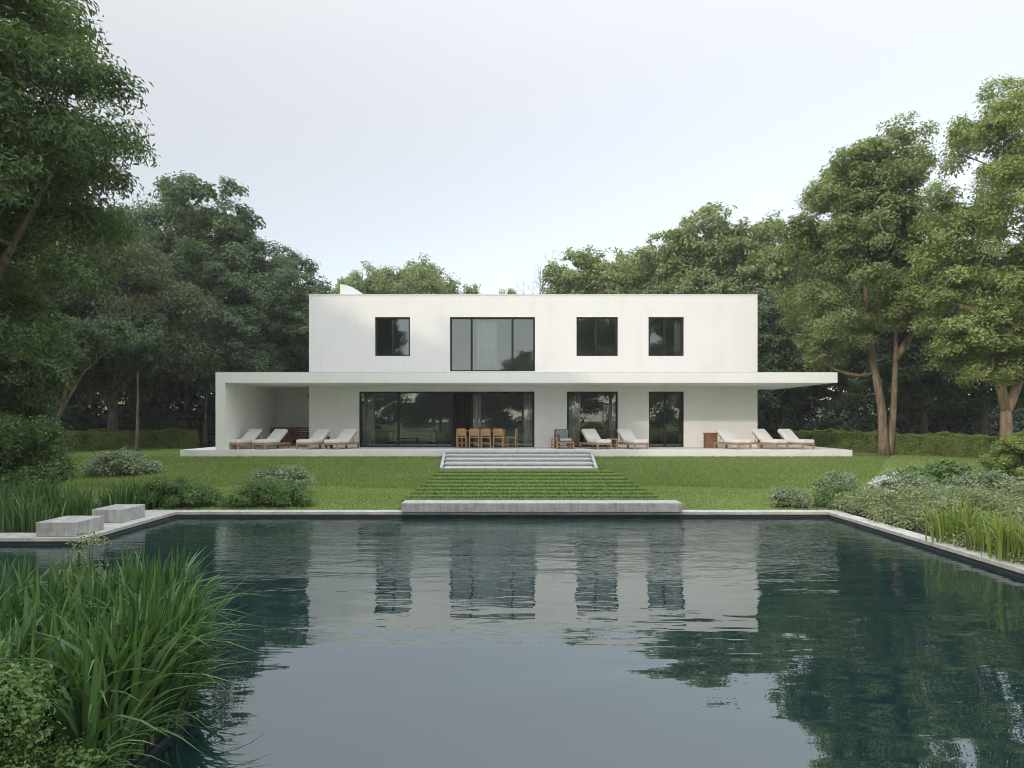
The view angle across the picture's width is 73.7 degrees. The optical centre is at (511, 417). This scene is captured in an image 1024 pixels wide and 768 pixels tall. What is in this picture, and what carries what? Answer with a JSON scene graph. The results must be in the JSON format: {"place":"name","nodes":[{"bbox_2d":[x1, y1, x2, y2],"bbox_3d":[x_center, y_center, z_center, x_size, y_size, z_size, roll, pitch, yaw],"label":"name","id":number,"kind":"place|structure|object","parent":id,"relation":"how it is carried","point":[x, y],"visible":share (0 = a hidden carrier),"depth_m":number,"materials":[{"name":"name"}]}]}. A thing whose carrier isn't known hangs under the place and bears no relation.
{"place":"outdoors","nodes":[
{"label":"outdoors","id":0,"kind":"place"},
{"bbox_2d":[52,455,886,488],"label":"bank grass","id":1,"kind":"structure","parent":0,"point":[383,462],"depth_m":21.85,"materials":[{"name":"plant"}]},
{"bbox_2d":[0,517,1023,767],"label":"water","id":2,"kind":"structure","parent":0,"point":[602,643],"depth_m":6.03,"materials":[{"name":"liquid"}]},
{"bbox_2d":[0,398,1023,767],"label":"ground","id":3,"kind":"structure","parent":0,"point":[398,506],"depth_m":14.39,"materials":[{"name":"plant"}]},
{"bbox_2d":[0,405,69,457],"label":"shrub","id":4,"kind":"object","parent":3,"relation":"on","point":[41,412],"visible":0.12,"depth_m":23.92,"materials":[{"name":"green plant"}]},
{"bbox_2d":[0,634,71,767],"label":"fine leaved shrub","id":5,"kind":"object","parent":3,"relation":"on","point":[18,693],"visible":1,"depth_m":3.23,"materials":[{"name":"green plant"}]},
{"bbox_2d":[0,75,73,349],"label":"shade tree","id":6,"kind":"object","parent":3,"relation":"on","point":[33,262],"visible":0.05,"depth_m":22.56,"materials":[{"name":"green plant"}]},
{"bbox_2d":[0,411,84,490],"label":"shrub","id":7,"kind":"object","parent":3,"relation":"on","point":[37,461],"visible":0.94,"depth_m":16.57,"materials":[{"name":"green plant"}]},
{"bbox_2d":[0,278,89,416],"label":"leafy tree","id":8,"kind":"object","parent":3,"relation":"on","point":[24,376],"visible":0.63,"depth_m":22.98,"materials":[{"name":"green plant"}]},
{"bbox_2d":[1,264,92,407],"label":"dark tree","id":9,"kind":"object","parent":3,"relation":"on","point":[68,392],"visible":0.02,"depth_m":37.03,"materials":[{"name":"green plant"}]},
{"bbox_2d":[41,531,119,595],"bbox_3d":[-3.511,1.482,5.618,0.689,1.108,0.642,0,0,0],"label":"airy umbel plant","id":10,"kind":"object","parent":3,"relation":"on","point":[93,539],"visible":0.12,"depth_m":5.60,"materials":[{"name":"green plant"}]},
{"bbox_2d":[0,0,160,355],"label":"feathery tree","id":11,"kind":"object","parent":3,"relation":"on","point":[49,148],"visible":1,"depth_m":13.34,"materials":[{"name":"green plant"}]},
{"bbox_2d":[0,471,166,532],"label":"iris bed","id":12,"kind":"object","parent":3,"relation":"on","point":[26,505],"visible":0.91,"depth_m":12.98,"materials":[{"name":"plant"}]},
{"bbox_2d":[54,428,130,452],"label":"clipped hedge","id":13,"kind":"object","parent":3,"relation":"on","point":[94,440],"visible":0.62,"depth_m":31.64,"materials":[{"name":"green plant"}]},
{"bbox_2d":[47,310,139,421],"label":"leaning tree","id":14,"kind":"object","parent":3,"relation":"on","point":[107,337],"visible":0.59,"depth_m":26.21,"materials":[{"name":"green plant"}]},
{"bbox_2d":[39,202,155,425],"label":"tall tree","id":15,"kind":"object","parent":3,"relation":"on","point":[94,404],"visible":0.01,"depth_m":45.77,"materials":[{"name":"green plant"}]},
{"bbox_2d":[80,445,166,476],"bbox_3d":[-11.946,1.351,20.932,2.513,1.029,1.790,0,0,0],"label":"leafy shrub","id":16,"kind":"object","parent":3,"relation":"on","point":[130,461],"visible":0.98,"depth_m":20.50,"materials":[{"name":"green plant"}]},
{"bbox_2d":[27,204,230,430],"bbox_3d":[-19.533,-4.311,33.877,10.692,11.721,10.272,0,0,-17],"label":"olive tree","id":17,"kind":"object","parent":3,"relation":"on","point":[161,293],"visible":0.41,"depth_m":32.37,"materials":[{"name":"green plant"}]},
{"bbox_2d":[0,536,267,767],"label":"reed bed","id":18,"kind":"object","parent":3,"relation":"on","point":[125,648],"visible":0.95,"depth_m":4.20,"materials":[{"name":"plant"}]},
{"bbox_2d":[98,299,183,451],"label":"slim tree","id":19,"kind":"object","parent":3,"relation":"on","point":[146,340],"visible":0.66,"depth_m":30.78,"materials":[{"name":"green plant"}]},
{"bbox_2d":[98,362,197,418],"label":"dark tree","id":20,"kind":"object","parent":3,"relation":"on","point":[175,394],"visible":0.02,"depth_m":46.80,"materials":[{"name":"green plant"}]},
{"bbox_2d":[128,702,188,767],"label":"planting bed edge","id":21,"kind":"object","parent":3,"relation":"on","point":[155,748],"visible":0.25,"depth_m":4.13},
{"bbox_2d":[12,731,125,767],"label":"fine leaved shrub","id":22,"kind":"object","parent":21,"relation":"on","point":[75,757],"visible":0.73,"depth_m":3.49,"materials":[{"name":"green plant"}]},
{"bbox_2d":[125,427,199,448],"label":"clipped hedge","id":23,"kind":"object","parent":3,"relation":"on","point":[172,437],"visible":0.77,"depth_m":34.60,"materials":[{"name":"green plant"}]},
{"bbox_2d":[135,474,223,507],"bbox_3d":[-7.082,1.622,14.629,1.973,0.825,1.021,0,0,0],"label":"shrub mound","id":24,"kind":"object","parent":3,"relation":"on","point":[179,492],"visible":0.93,"depth_m":14.48,"materials":[{"name":"green plant"}]},
{"bbox_2d":[115,170,290,429],"bbox_3d":[-19.208,-6.253,39.734,10.894,15.618,10.589,0,0,17],"label":"tall tree","id":25,"kind":"object","parent":3,"relation":"on","point":[197,246],"visible":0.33,"depth_m":38.73,"materials":[{"name":"green plant"}]},
{"bbox_2d":[175,290,265,446],"bbox_3d":[-16.641,-2.494,36.281,5.660,8.193,5.126,0,0,21],"label":"slim tree","id":26,"kind":"object","parent":3,"relation":"on","point":[205,439],"visible":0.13,"depth_m":36.18,"materials":[{"name":"green plant"}]},
{"bbox_2d":[183,262,302,395],"bbox_3d":[-15.592,-3.450,38.140,7.402,10.008,7.615,0,0,12],"label":"tall tree","id":27,"kind":"object","parent":3,"relation":"on","point":[247,358],"visible":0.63,"depth_m":36.09,"materials":[{"name":"green plant"}]},
{"bbox_2d":[217,476,318,507],"bbox_3d":[-5.241,1.638,14.722,2.101,0.788,1.128,0,0,0],"label":"shrub mound","id":28,"kind":"object","parent":3,"relation":"on","point":[273,491],"visible":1,"depth_m":14.50,"materials":[{"name":"green plant"}]},
{"bbox_2d":[209,239,329,371],"bbox_3d":[-14.020,-4.434,40.923,8.739,11.979,8.990,0,0,-7],"label":"tall tree","id":29,"kind":"object","parent":3,"relation":"on","point":[294,351],"visible":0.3,"depth_m":39.18,"materials":[{"name":"green plant"}]},
{"bbox_2d":[240,463,317,489],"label":"silver shrub","id":30,"kind":"object","parent":3,"relation":"on","point":[299,477],"visible":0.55,"depth_m":16.58,"materials":[{"name":"green plant"}]},
{"bbox_2d":[288,274,332,371],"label":"dark tree","id":31,"kind":"object","parent":3,"relation":"on","point":[320,284],"depth_m":47.37,"materials":[{"name":"green plant"}]},
{"bbox_2d":[327,261,416,293],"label":"tree","id":32,"kind":"object","parent":3,"relation":"on","point":[380,281],"visible":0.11,"depth_m":57.05,"materials":[{"name":"green plant"}]},
{"bbox_2d":[392,252,461,293],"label":"tree","id":33,"kind":"object","parent":3,"relation":"on","point":[426,278],"visible":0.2,"depth_m":57.85,"materials":[{"name":"green plant"}]},
{"bbox_2d":[461,283,480,293],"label":"tree","id":34,"kind":"object","parent":3,"relation":"on","point":[467,289],"visible":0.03,"depth_m":62.47,"materials":[{"name":"green plant"}]},
{"bbox_2d":[0,360,1023,438],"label":"woodland","id":35,"kind":"object","parent":3,"relation":"on","point":[199,401],"visible":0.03,"depth_m":48.95,"materials":[{"name":"plant"}]},
{"bbox_2d":[1,398,1023,443],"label":"undergrowth","id":36,"kind":"object","parent":3,"relation":"on","point":[963,420],"visible":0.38,"depth_m":39.20,"materials":[{"name":"plant"}]},
{"bbox_2d":[180,444,851,456],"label":"terrace","id":37,"kind":"structure","parent":3,"relation":"on","point":[284,450],"depth_m":26.90,"materials":[{"name":"concrete"}]},
{"bbox_2d":[229,429,263,449],"bbox_3d":[-10.901,0.855,27.927,0.690,0.809,1.450,0,0,25],"label":"sun lounger","id":38,"kind":"object","parent":37,"relation":"on","point":[249,436],"visible":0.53,"depth_m":27.91,"materials":[{"name":"fabric"}]},
{"bbox_2d":[252,429,290,449],"bbox_3d":[-9.837,0.855,27.927,0.690,0.809,1.450,0,0,25],"label":"sun lounger","id":39,"kind":"object","parent":37,"relation":"on","point":[276,436],"visible":1,"depth_m":27.94,"materials":[{"name":"fabric"}]},
{"bbox_2d":[270,427,298,444],"bbox_3d":[-10.748,0.845,32.200,1.300,0.830,0.560,0,0,0],"label":"sideboard","id":40,"kind":"object","parent":37,"relation":"on","point":[272,429],"visible":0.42,"depth_m":31.93,"materials":[{"name":"brown wood"}]},
{"bbox_2d":[288,427,308,445],"bbox_3d":[-9.608,0.830,30.906,0.880,0.860,0.512,0,0,0],"label":"outdoor bench","id":41,"kind":"object","parent":37,"relation":"on","point":[306,435],"visible":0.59,"depth_m":31.09,"materials":[{"name":"brown wood"}]},
{"bbox_2d":[296,429,329,449],"bbox_3d":[-8.076,0.855,27.927,0.690,0.809,1.450,0,0,25],"label":"sun lounger","id":42,"kind":"object","parent":37,"relation":"on","point":[318,436],"visible":0.84,"depth_m":27.85,"materials":[{"name":"fabric"}]},
{"bbox_2d":[323,429,358,449],"bbox_3d":[-6.971,0.855,27.927,0.690,0.809,1.450,0,0,25],"label":"sun lounger","id":43,"kind":"object","parent":37,"relation":"on","point":[345,437],"visible":1,"depth_m":27.92,"materials":[{"name":"fabric"}]},
{"bbox_2d":[456,429,467,447],"bbox_3d":[-2.106,0.850,28.743,0.420,0.820,0.415,0,0,4],"label":"dining chair","id":44,"kind":"object","parent":37,"relation":"on","point":[460,432],"visible":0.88,"depth_m":28.54,"materials":[{"name":"brown wood"}]},
{"bbox_2d":[469,429,478,447],"bbox_3d":[-1.600,0.850,28.743,0.420,0.820,0.415,0,0,-6],"label":"dining chair","id":45,"kind":"object","parent":37,"relation":"on","point":[473,432],"visible":0.88,"depth_m":28.54,"materials":[{"name":"brown wood"}]},
{"bbox_2d":[481,429,490,447],"bbox_3d":[-1.095,0.850,28.742,0.420,0.820,0.415,0,0,3],"label":"dining chair","id":46,"kind":"object","parent":37,"relation":"on","point":[485,432],"visible":0.9,"depth_m":28.54,"materials":[{"name":"brown wood"}]},
{"bbox_2d":[493,429,502,447],"bbox_3d":[-0.589,0.850,28.743,0.420,0.820,0.415,0,0,-4],"label":"dining chair","id":47,"kind":"object","parent":37,"relation":"on","point":[497,432],"visible":0.89,"depth_m":28.54,"materials":[{"name":"brown wood"}]},
{"bbox_2d":[554,429,573,447],"bbox_3d":[2.186,0.870,28.750,0.670,0.780,0.620,0,0,-15],"label":"armchair","id":48,"kind":"object","parent":37,"relation":"on","point":[562,435],"visible":0.91,"depth_m":28.86,"materials":[{"name":"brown wood"}]},
{"bbox_2d":[579,429,611,449],"bbox_3d":[3.421,0.855,28.027,0.690,0.809,1.450,0,0,-25],"label":"sun lounger","id":49,"kind":"object","parent":37,"relation":"on","point":[592,437],"visible":0.95,"depth_m":28.05,"materials":[{"name":"fabric"}]},
{"bbox_2d":[617,429,648,449],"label":"sun lounger","id":50,"kind":"object","parent":37,"relation":"on","point":[627,437],"visible":0.84,"depth_m":28.00,"materials":[{"name":"fabric"}]},
{"bbox_2d":[703,433,717,447],"bbox_3d":[8.345,0.940,28.684,0.510,0.640,0.463,0,0,0],"label":"cabinet","id":51,"kind":"object","parent":37,"relation":"on","point":[710,439],"visible":0.88,"depth_m":28.50,"materials":[{"name":"brown wood"}]},
{"bbox_2d":[714,429,751,449],"bbox_3d":[9.034,0.855,27.977,0.690,0.809,1.450,0,0,-25],"label":"sun lounger","id":52,"kind":"object","parent":37,"relation":"on","point":[727,437],"visible":0.99,"depth_m":27.96,"materials":[{"name":"fabric"}]},
{"bbox_2d":[751,429,787,449],"bbox_3d":[10.511,0.855,27.977,0.690,0.809,1.450,0,0,-25],"label":"sun lounger","id":53,"kind":"object","parent":37,"relation":"on","point":[763,436],"visible":0.91,"depth_m":27.95,"materials":[{"name":"fabric"}]},
{"bbox_2d":[778,429,814,449],"bbox_3d":[11.577,0.855,27.977,0.690,0.809,1.450,0,0,-25],"label":"sun lounger","id":54,"kind":"object","parent":37,"relation":"on","point":[790,436],"visible":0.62,"depth_m":27.76,"materials":[{"name":"fabric"}]},
{"bbox_2d":[440,450,597,470],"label":"garden steps","id":55,"kind":"structure","parent":3,"relation":"on","point":[518,460],"depth_m":24.05,"materials":[{"name":"concrete"}]},
{"bbox_2d":[215,284,836,449],"bbox_3d":[0.571,-2.263,32.810,24.510,7.645,11.820,0,0,0],"label":"villa","id":56,"kind":"object","parent":3,"relation":"on","point":[409,360],"visible":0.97,"depth_m":29.70,"materials":[{"name":"white paint"}]},
{"bbox_2d":[363,393,374,445],"bbox_3d":[-6.313,0.066,30.148,0.535,2.341,0.101,0,0,0],"label":"curtain","id":57,"kind":"object","parent":56,"relation":"hanging from","point":[368,419],"visible":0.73,"depth_m":30.14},
{"bbox_2d":[375,317,409,355],"bbox_3d":[-5.199,-3.546,29.845,1.523,1.697,0.090,0,0,0],"label":"window","id":58,"kind":"structure","parent":56,"relation":"in","point":[376,318],"depth_m":29.80,"materials":[{"name":"metal"}]},
{"bbox_2d":[389,427,437,443],"bbox_3d":[-4.787,0.860,33.215,2.238,0.800,0.870,0,0,0],"label":"sofa","id":59,"kind":"object","parent":56,"relation":"on","point":[426,434],"visible":0.98,"depth_m":33.08,"materials":[{"name":"white fabric"}]},
{"bbox_2d":[360,392,533,446],"bbox_3d":[-2.839,0.054,29.845,7.635,2.413,0.090,0,0,0],"label":"glass door","id":60,"kind":"structure","parent":56,"relation":"in","point":[398,393],"depth_m":29.80,"materials":[{"name":"metal"}]},
{"bbox_2d":[473,393,480,445],"bbox_3d":[-1.544,0.066,30.150,0.354,2.341,0.095,0,0,3],"label":"curtain","id":61,"kind":"object","parent":56,"relation":"hanging from","point":[476,410],"visible":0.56,"depth_m":30.12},
{"bbox_2d":[477,319,496,369],"bbox_3d":[-1.102,-3.224,30.147,0.888,2.296,0.108,0,0,0],"label":"curtain","id":62,"kind":"object","parent":56,"relation":"hanging from","point":[486,344],"visible":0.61,"depth_m":30.14,"materials":[{"name":"fabric"}]},
{"bbox_2d":[450,317,534,370],"bbox_3d":[-0.848,-3.215,29.845,3.698,2.358,0.090,0,0,0],"label":"window","id":63,"kind":"structure","parent":56,"relation":"in","point":[512,318],"depth_m":29.80,"materials":[{"name":"metal"}]},
{"bbox_2d":[523,393,531,445],"bbox_3d":[0.684,0.066,30.145,0.404,2.341,0.098,0,0,0],"label":"curtain","id":64,"kind":"object","parent":56,"relation":"hanging from","point":[527,419],"visible":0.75,"depth_m":30.14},
{"bbox_2d":[569,393,579,445],"bbox_3d":[2.761,0.066,30.145,0.488,2.341,0.102,0,0,0],"label":"curtain","id":65,"kind":"object","parent":56,"relation":"hanging from","point":[574,414],"visible":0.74,"depth_m":30.15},
{"bbox_2d":[580,398,602,441],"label":"glass pane","id":66,"kind":"structure","parent":56,"relation":"in","point":[591,411],"depth_m":36.05,"materials":[{"name":"clear glass"}]},
{"bbox_2d":[567,392,617,446],"bbox_3d":[3.502,0.054,29.845,2.219,2.413,0.090,0,0,0],"label":"glass door","id":67,"kind":"structure","parent":56,"relation":"in","point":[567,392],"depth_m":29.80,"materials":[{"name":"metal"}]},
{"bbox_2d":[576,317,617,355],"bbox_3d":[3.709,-3.546,29.845,1.805,1.697,0.090,0,0,0],"label":"window","id":68,"kind":"structure","parent":56,"relation":"in","point":[595,318],"depth_m":29.80,"materials":[{"name":"metal"}]},
{"bbox_2d":[609,393,615,445],"bbox_3d":[4.439,0.066,30.155,0.309,2.341,0.094,0,0,0],"label":"curtain","id":69,"kind":"object","parent":56,"relation":"hanging from","point":[612,415],"visible":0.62,"depth_m":30.15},
{"bbox_2d":[648,317,682,355],"bbox_3d":[6.711,-3.546,29.845,1.544,1.697,0.090,0,0,0],"label":"window","id":70,"kind":"structure","parent":56,"relation":"in","point":[649,318],"depth_m":29.80,"materials":[{"name":"metal"}]},
{"bbox_2d":[649,392,682,446],"bbox_3d":[6.722,0.054,29.845,1.523,2.413,0.090,0,0,0],"label":"glass door","id":71,"kind":"structure","parent":56,"relation":"in","point":[649,392],"depth_m":29.80,"materials":[{"name":"metal"}]},
{"bbox_2d":[659,430,679,444],"bbox_3d":[7.491,0.910,32.600,0.900,0.700,0.600,0,0,0],"label":"indoor table","id":72,"kind":"object","parent":56,"relation":"on","point":[676,437],"visible":1,"depth_m":32.34,"materials":[{"name":"white"}]},
{"bbox_2d":[674,319,680,354],"bbox_3d":[7.312,-3.577,30.154,0.315,1.590,0.094,0,0,0],"label":"curtain","id":73,"kind":"object","parent":56,"relation":"hanging from","point":[677,336],"visible":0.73,"depth_m":30.12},
{"bbox_2d":[401,469,660,502],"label":"grass terraces","id":74,"kind":"object","parent":3,"relation":"on","point":[530,486],"depth_m":16.94,"materials":[{"name":"plant"}]},
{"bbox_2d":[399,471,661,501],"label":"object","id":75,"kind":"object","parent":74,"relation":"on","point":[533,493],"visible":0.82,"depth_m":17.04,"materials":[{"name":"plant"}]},
{"bbox_2d":[515,250,561,293],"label":"bare tree","id":76,"kind":"object","parent":3,"relation":"on","point":[540,277],"visible":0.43,"depth_m":52.39,"materials":[{"name":"beige plant"}]},
{"bbox_2d":[539,244,643,293],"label":"tree","id":77,"kind":"object","parent":3,"relation":"on","point":[595,276],"visible":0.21,"depth_m":48.22,"materials":[{"name":"green plant"}]},
{"bbox_2d":[580,245,655,290],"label":"tree","id":78,"kind":"object","parent":3,"relation":"on","point":[622,256],"visible":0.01,"depth_m":53.17,"materials":[{"name":"green plant"}]},
{"bbox_2d":[617,230,704,293],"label":"round tree","id":79,"kind":"object","parent":3,"relation":"on","point":[647,262],"visible":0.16,"depth_m":47.53,"materials":[{"name":"green plant"}]},
{"bbox_2d":[654,201,791,300],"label":"round tree","id":80,"kind":"object","parent":3,"relation":"on","point":[719,269],"visible":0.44,"depth_m":45.06,"materials":[{"name":"green plant"}]},
{"bbox_2d":[748,288,829,435],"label":"dark tree","id":81,"kind":"object","parent":3,"relation":"on","point":[772,337],"visible":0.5,"depth_m":38.10,"materials":[{"name":"green plant"}]},
{"bbox_2d":[768,484,813,508],"bbox_3d":[5.958,1.717,14.592,0.930,0.633,0.826,0,0,17],"label":"shrub mound","id":82,"kind":"object","parent":3,"relation":"on","point":[790,496],"visible":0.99,"depth_m":14.38,"materials":[{"name":"green plant"}]},
{"bbox_2d":[735,243,871,423],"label":"round tree","id":83,"kind":"object","parent":3,"relation":"on","point":[774,264],"visible":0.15,"depth_m":42.73,"materials":[{"name":"green plant"}]},
{"bbox_2d":[791,428,877,452],"bbox_3d":[15.103,1.154,32.237,1.312,1.392,4.696,0,0,-41],"label":"clipped hedge","id":84,"kind":"object","parent":3,"relation":"on","point":[859,441],"visible":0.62,"depth_m":31.32,"materials":[{"name":"green plant"}]},
{"bbox_2d":[809,468,859,494],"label":"silver shrub","id":85,"kind":"object","parent":3,"relation":"on","point":[829,480],"visible":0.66,"depth_m":16.21,"materials":[{"name":"green plant"}]},
{"bbox_2d":[811,483,875,509],"bbox_3d":[7.103,1.712,14.600,1.397,0.643,0.984,0,0,0],"label":"shrub mound","id":86,"kind":"object","parent":3,"relation":"on","point":[823,499],"visible":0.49,"depth_m":14.52,"materials":[{"name":"green plant"}]},
{"bbox_2d":[789,275,919,420],"bbox_3d":[19.903,-3.533,40.186,7.952,10.278,8.110,0,0,-7],"label":"dark tree","id":87,"kind":"object","parent":3,"relation":"on","point":[839,396],"visible":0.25,"depth_m":38.42,"materials":[{"name":"green plant"}]},
{"bbox_2d":[766,110,954,454],"bbox_3d":[14.603,-5.188,28.472,7.579,13.604,6.314,0,0,0],"label":"twin trunk tree","id":88,"kind":"object","parent":3,"relation":"on","point":[875,200],"visible":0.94,"depth_m":27.46,"materials":[{"name":"green plant"}]},
{"bbox_2d":[861,467,953,505],"bbox_3d":[8.473,1.547,14.717,1.936,0.963,1.457,0,0,0],"label":"flowering shrub","id":89,"kind":"object","parent":3,"relation":"on","point":[888,477],"visible":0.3,"depth_m":14.55,"materials":[{"name":"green plant"}]},
{"bbox_2d":[846,259,996,434],"bbox_3d":[22.986,-3.471,38.222,8.371,10.154,8.536,0,0,-36],"label":"dark tree","id":90,"kind":"object","parent":3,"relation":"on","point":[924,405],"visible":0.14,"depth_m":37.03,"materials":[{"name":"green plant"}]},
{"bbox_2d":[825,477,1023,564],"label":"ground cover","id":91,"kind":"object","parent":3,"relation":"on","point":[908,496],"visible":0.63,"depth_m":12.40,"materials":[{"name":"green plant"}]},
{"bbox_2d":[892,459,977,486],"bbox_3d":[9.821,1.468,15.895,2.376,1.072,1.531,0,0,0],"label":"broadleaf shrub","id":92,"kind":"object","parent":3,"relation":"on","point":[935,471],"visible":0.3,"depth_m":15.62,"materials":[{"name":"green plant"}]},
{"bbox_2d":[907,494,995,545],"bbox_3d":[6.666,1.522,10.291,1.130,0.786,1.170,0,0,0],"label":"blade clump","id":93,"kind":"object","parent":3,"relation":"on","point":[952,521],"visible":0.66,"depth_m":10.28,"materials":[{"name":"plant"}]},
{"bbox_2d":[894,430,1018,457],"bbox_3d":[17.986,1.173,26.714,1.354,1.353,6.561,0,0,-36],"label":"clipped hedge","id":94,"kind":"object","parent":3,"relation":"on","point":[948,444],"visible":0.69,"depth_m":27.08,"materials":[{"name":"green plant"}]},
{"bbox_2d":[890,74,1023,440],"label":"bright tree","id":95,"kind":"object","parent":3,"relation":"on","point":[994,339],"visible":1,"depth_m":23.64,"materials":[{"name":"green plant"}]},
{"bbox_2d":[898,254,1023,435],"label":"dark tree","id":96,"kind":"object","parent":3,"relation":"on","point":[944,389],"visible":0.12,"depth_m":35.65,"materials":[{"name":"green plant"}]},
{"bbox_2d":[937,508,1006,554],"bbox_3d":[6.756,1.597,9.631,1.199,0.635,0.919,0,0,0],"label":"blade clump","id":97,"kind":"object","parent":3,"relation":"on","point":[969,534],"visible":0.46,"depth_m":9.72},
{"bbox_2d":[941,468,1023,503],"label":"silver shrub","id":98,"kind":"object","parent":3,"relation":"on","point":[990,480],"visible":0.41,"depth_m":14.63,"materials":[{"name":"green plant"}]},
{"bbox_2d":[961,503,1023,562],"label":"blade clump","id":99,"kind":"object","parent":3,"relation":"on","point":[1008,541],"visible":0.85,"depth_m":9.05,"materials":[{"name":"plant"}]},
{"bbox_2d":[961,240,1023,409],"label":"dark tree","id":100,"kind":"object","parent":3,"relation":"on","point":[1022,402],"depth_m":34.65,"materials":[{"name":"green plant"}]},
{"bbox_2d":[978,429,1023,477],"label":"ball shrub","id":101,"kind":"object","parent":3,"relation":"on","point":[1006,453],"visible":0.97,"depth_m":20.56,"materials":[{"name":"green plant"}]},
{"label":"pool wall","id":102,"kind":"structure","parent":3,"relation":"on","visible":0},
{"bbox_2d":[0,510,1023,573],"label":"pool coping","id":103,"kind":"object","parent":102,"relation":"on","point":[154,515],"visible":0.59,"depth_m":13.73,"materials":[{"name":"stone"}]},
{"bbox_2d":[36,516,103,536],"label":"concrete block","id":104,"kind":"structure","parent":103,"relation":"on","point":[68,526],"depth_m":10.85,"materials":[{"name":"concrete"}]},
{"bbox_2d":[92,504,144,522],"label":"concrete block","id":105,"kind":"structure","parent":103,"relation":"on","point":[118,513],"depth_m":12.42,"materials":[{"name":"concrete"}]},
{"bbox_2d":[401,500,681,511],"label":"concrete slab","id":106,"kind":"structure","parent":103,"relation":"on","point":[541,505],"depth_m":13.66,"materials":[{"name":"concrete"}]},
{"bbox_2d":[0,0,1023,398],"label":"sky","id":107,"kind":"structure","parent":0,"point":[483,139],"materials":[{"name":"white"}]},
{"bbox_2d":[1,448,1023,509],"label":"grass","id":108,"kind":"structure","parent":0,"point":[896,460],"depth_m":16.67,"materials":[{"name":"plant"}]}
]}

